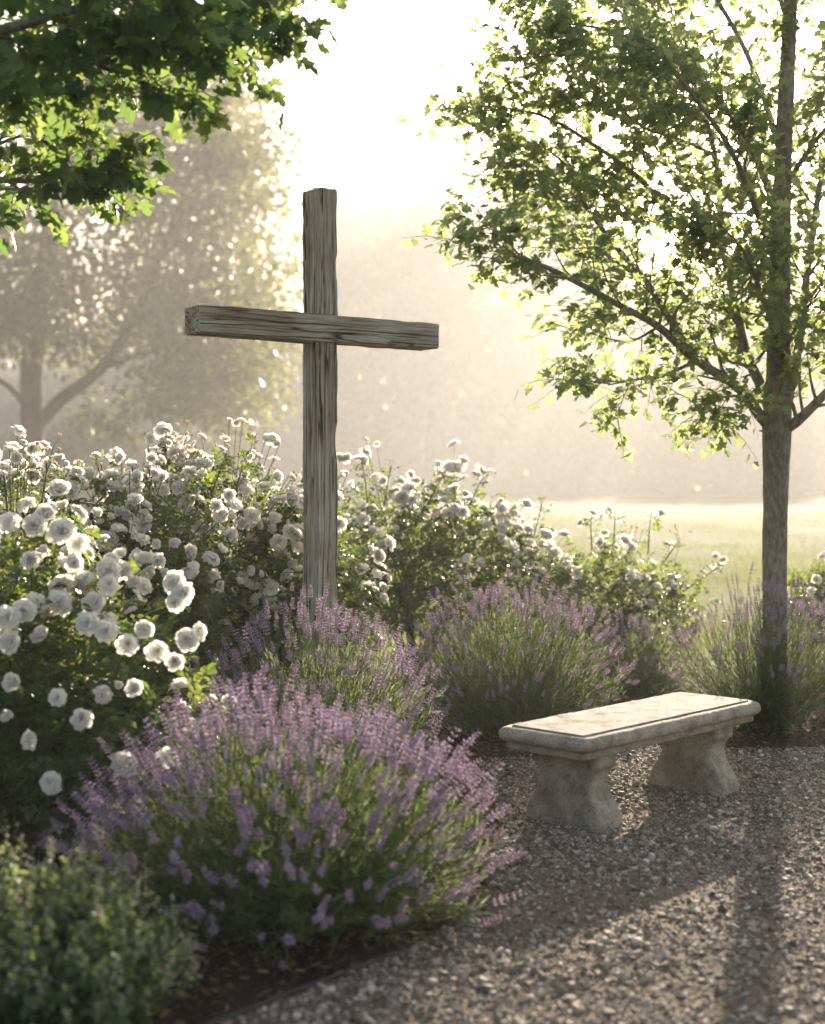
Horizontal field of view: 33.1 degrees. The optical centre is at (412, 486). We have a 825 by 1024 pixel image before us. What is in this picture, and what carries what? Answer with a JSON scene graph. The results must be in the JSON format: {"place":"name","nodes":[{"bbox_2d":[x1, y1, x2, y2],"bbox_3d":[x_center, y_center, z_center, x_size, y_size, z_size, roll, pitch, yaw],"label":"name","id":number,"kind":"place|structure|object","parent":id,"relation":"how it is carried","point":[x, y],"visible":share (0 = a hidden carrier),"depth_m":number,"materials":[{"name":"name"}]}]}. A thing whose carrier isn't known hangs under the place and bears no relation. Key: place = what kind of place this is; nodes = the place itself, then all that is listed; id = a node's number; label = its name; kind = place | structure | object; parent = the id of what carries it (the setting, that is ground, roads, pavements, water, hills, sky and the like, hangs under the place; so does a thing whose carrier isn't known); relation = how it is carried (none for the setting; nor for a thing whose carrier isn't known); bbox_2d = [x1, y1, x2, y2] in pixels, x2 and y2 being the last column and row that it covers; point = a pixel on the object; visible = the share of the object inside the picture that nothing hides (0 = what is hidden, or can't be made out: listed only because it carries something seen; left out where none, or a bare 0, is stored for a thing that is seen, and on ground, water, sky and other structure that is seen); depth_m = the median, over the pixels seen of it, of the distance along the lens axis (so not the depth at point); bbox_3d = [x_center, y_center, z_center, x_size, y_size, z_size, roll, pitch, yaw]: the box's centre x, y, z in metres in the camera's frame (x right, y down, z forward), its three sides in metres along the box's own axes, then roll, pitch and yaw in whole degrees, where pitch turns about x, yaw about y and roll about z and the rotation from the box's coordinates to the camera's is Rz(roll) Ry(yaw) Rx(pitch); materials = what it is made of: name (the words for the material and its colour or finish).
{"place":"outdoors","nodes":[
{"label":"outdoors","id":0,"kind":"place"},
{"bbox_2d":[0,656,824,1023],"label":"soil","id":1,"kind":"structure","parent":0,"point":[254,984],"depth_m":4.63,"materials":[{"name":"brown soil"}]},
{"bbox_2d":[0,811,204,1023],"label":"herb bush","id":2,"kind":"object","parent":1,"relation":"on","point":[59,964],"visible":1,"depth_m":3.63,"materials":[{"name":"green plant"}]},
{"bbox_2d":[0,479,241,868],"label":"rose bush","id":3,"kind":"object","parent":1,"relation":"on","point":[44,765],"visible":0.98,"depth_m":5.39,"materials":[{"name":"white plant"}]},
{"bbox_2d":[0,424,243,729],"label":"rose bush","id":4,"kind":"object","parent":1,"relation":"on","point":[131,526],"visible":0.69,"depth_m":7.41,"materials":[{"name":"white plant"}]},
{"bbox_2d":[0,0,349,256],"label":"maple tree","id":5,"kind":"object","parent":1,"relation":"on","point":[203,43],"visible":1,"depth_m":5.41,"materials":[{"name":"green plant"}]},
{"bbox_2d":[76,417,395,724],"bbox_3d":[-1.182,0.533,8.541,2.149,1.936,1.348,0,0,-16],"label":"rose bush","id":6,"kind":"object","parent":1,"relation":"on","point":[274,542],"visible":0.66,"depth_m":8.27,"materials":[{"name":"green plant"}]},
{"bbox_2d":[27,662,526,974],"bbox_3d":[-0.454,1.088,4.852,1.684,0.904,1.721,0,0,0],"label":"lavender bush","id":7,"kind":"object","parent":1,"relation":"on","point":[313,866],"visible":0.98,"depth_m":4.60,"materials":[{"name":"purple plant"}]},
{"bbox_2d":[202,947,406,1023],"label":"edging strip","id":8,"kind":"object","parent":1,"relation":"on","point":[284,994],"visible":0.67,"depth_m":4.08,"materials":[{"name":"black metal"}]},
{"bbox_2d":[184,187,438,715],"bbox_3d":[-0.528,0.083,7.634,1.511,3.437,0.223,0,0,-34],"label":"wooden cross","id":9,"kind":"object","parent":1,"relation":"on","point":[319,328],"visible":0.71,"depth_m":7.59,"materials":[{"name":"wood"}]},
{"bbox_2d":[192,582,449,798],"bbox_3d":[-0.483,0.974,6.752,1.357,1.038,1.259,0,0,0],"label":"lavender bush","id":10,"kind":"object","parent":1,"relation":"on","point":[328,689],"visible":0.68,"depth_m":6.67,"materials":[{"name":"purple plant"}]},
{"bbox_2d":[265,437,586,675],"bbox_3d":[0.131,0.550,11.067,2.562,1.902,1.569,0,0,0],"label":"rose bush","id":11,"kind":"object","parent":1,"relation":"on","point":[408,601],"visible":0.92,"depth_m":10.74,"materials":[{"name":"green plant"}]},
{"bbox_2d":[398,558,639,738],"bbox_3d":[0.614,0.957,8.380,1.482,1.043,1.552,0,0,0],"label":"lavender bush","id":12,"kind":"object","parent":1,"relation":"on","point":[496,700],"visible":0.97,"depth_m":8.14,"materials":[{"name":"green plant"}]},
{"bbox_2d":[397,0,824,711],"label":"maple tree","id":13,"kind":"object","parent":1,"relation":"on","point":[645,54],"visible":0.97,"depth_m":8.86,"materials":[{"name":"green plant"}]},
{"bbox_2d":[514,506,727,670],"bbox_3d":[1.667,0.844,11.384,1.775,1.379,1.104,0,0,0],"label":"rose bush","id":14,"kind":"object","parent":1,"relation":"on","point":[624,576],"visible":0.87,"depth_m":11.17,"materials":[{"name":"green plant"}]},
{"bbox_2d":[579,602,703,699],"bbox_3d":[1.607,1.153,9.741,0.899,0.690,0.925,0,0,0],"label":"lavender bush","id":15,"kind":"object","parent":1,"relation":"on","point":[648,666],"visible":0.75,"depth_m":9.66,"materials":[{"name":"green plant"}]},
{"bbox_2d":[664,562,824,734],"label":"lavender bush","id":16,"kind":"object","parent":1,"relation":"on","point":[772,688],"visible":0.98,"depth_m":8.50,"materials":[{"name":"green plant"}]},
{"bbox_2d":[786,600,824,693],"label":"lavender bush","id":17,"kind":"object","parent":1,"relation":"on","point":[819,645],"visible":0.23,"depth_m":8.86,"materials":[{"name":"green plant"}]},
{"bbox_2d":[787,551,824,659],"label":"rose bush","id":18,"kind":"object","parent":1,"relation":"on","point":[815,577],"visible":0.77,"depth_m":11.19,"materials":[{"name":"green plant"}]},
{"bbox_2d":[0,491,824,664],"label":"lawn","id":19,"kind":"structure","parent":0,"point":[667,503],"depth_m":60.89,"materials":[{"name":"green plant"}]},
{"bbox_2d":[0,402,148,504],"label":"misty shrub","id":20,"kind":"object","parent":19,"relation":"on","point":[84,448],"visible":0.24,"depth_m":88.45,"materials":[{"name":"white plant"}]},
{"bbox_2d":[0,0,329,515],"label":"broadleaf tree","id":21,"kind":"object","parent":19,"relation":"on","point":[208,379],"visible":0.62,"depth_m":51.54,"materials":[{"name":"green plant"}]},
{"bbox_2d":[114,429,253,496],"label":"misty shrub","id":22,"kind":"object","parent":19,"relation":"on","point":[199,441],"visible":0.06,"depth_m":103.91,"materials":[{"name":"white plant"}]},
{"bbox_2d":[0,129,824,494],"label":"woodland","id":23,"kind":"object","parent":19,"relation":"on","point":[478,367],"visible":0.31,"depth_m":203.45,"materials":[{"name":"beige plant"}]},
{"bbox_2d":[0,0,824,488],"label":"sky","id":24,"kind":"structure","parent":0,"point":[385,67],"materials":[{"name":"white"}]},
{"bbox_2d":[221,745,824,1023],"bbox_3d":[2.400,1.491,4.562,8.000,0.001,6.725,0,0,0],"label":"gravel path","id":25,"kind":"structure","parent":0,"point":[467,1008],"depth_m":4.72,"materials":[{"name":"grey gravel"}]},
{"bbox_2d":[499,692,760,832],"bbox_3d":[1.054,1.294,6.519,0.509,0.472,1.470,0,0,44],"label":"stone bench","id":26,"kind":"object","parent":25,"relation":"on","point":[574,755],"visible":0.98,"depth_m":6.21,"materials":[{"name":"beige stone"}]}
]}

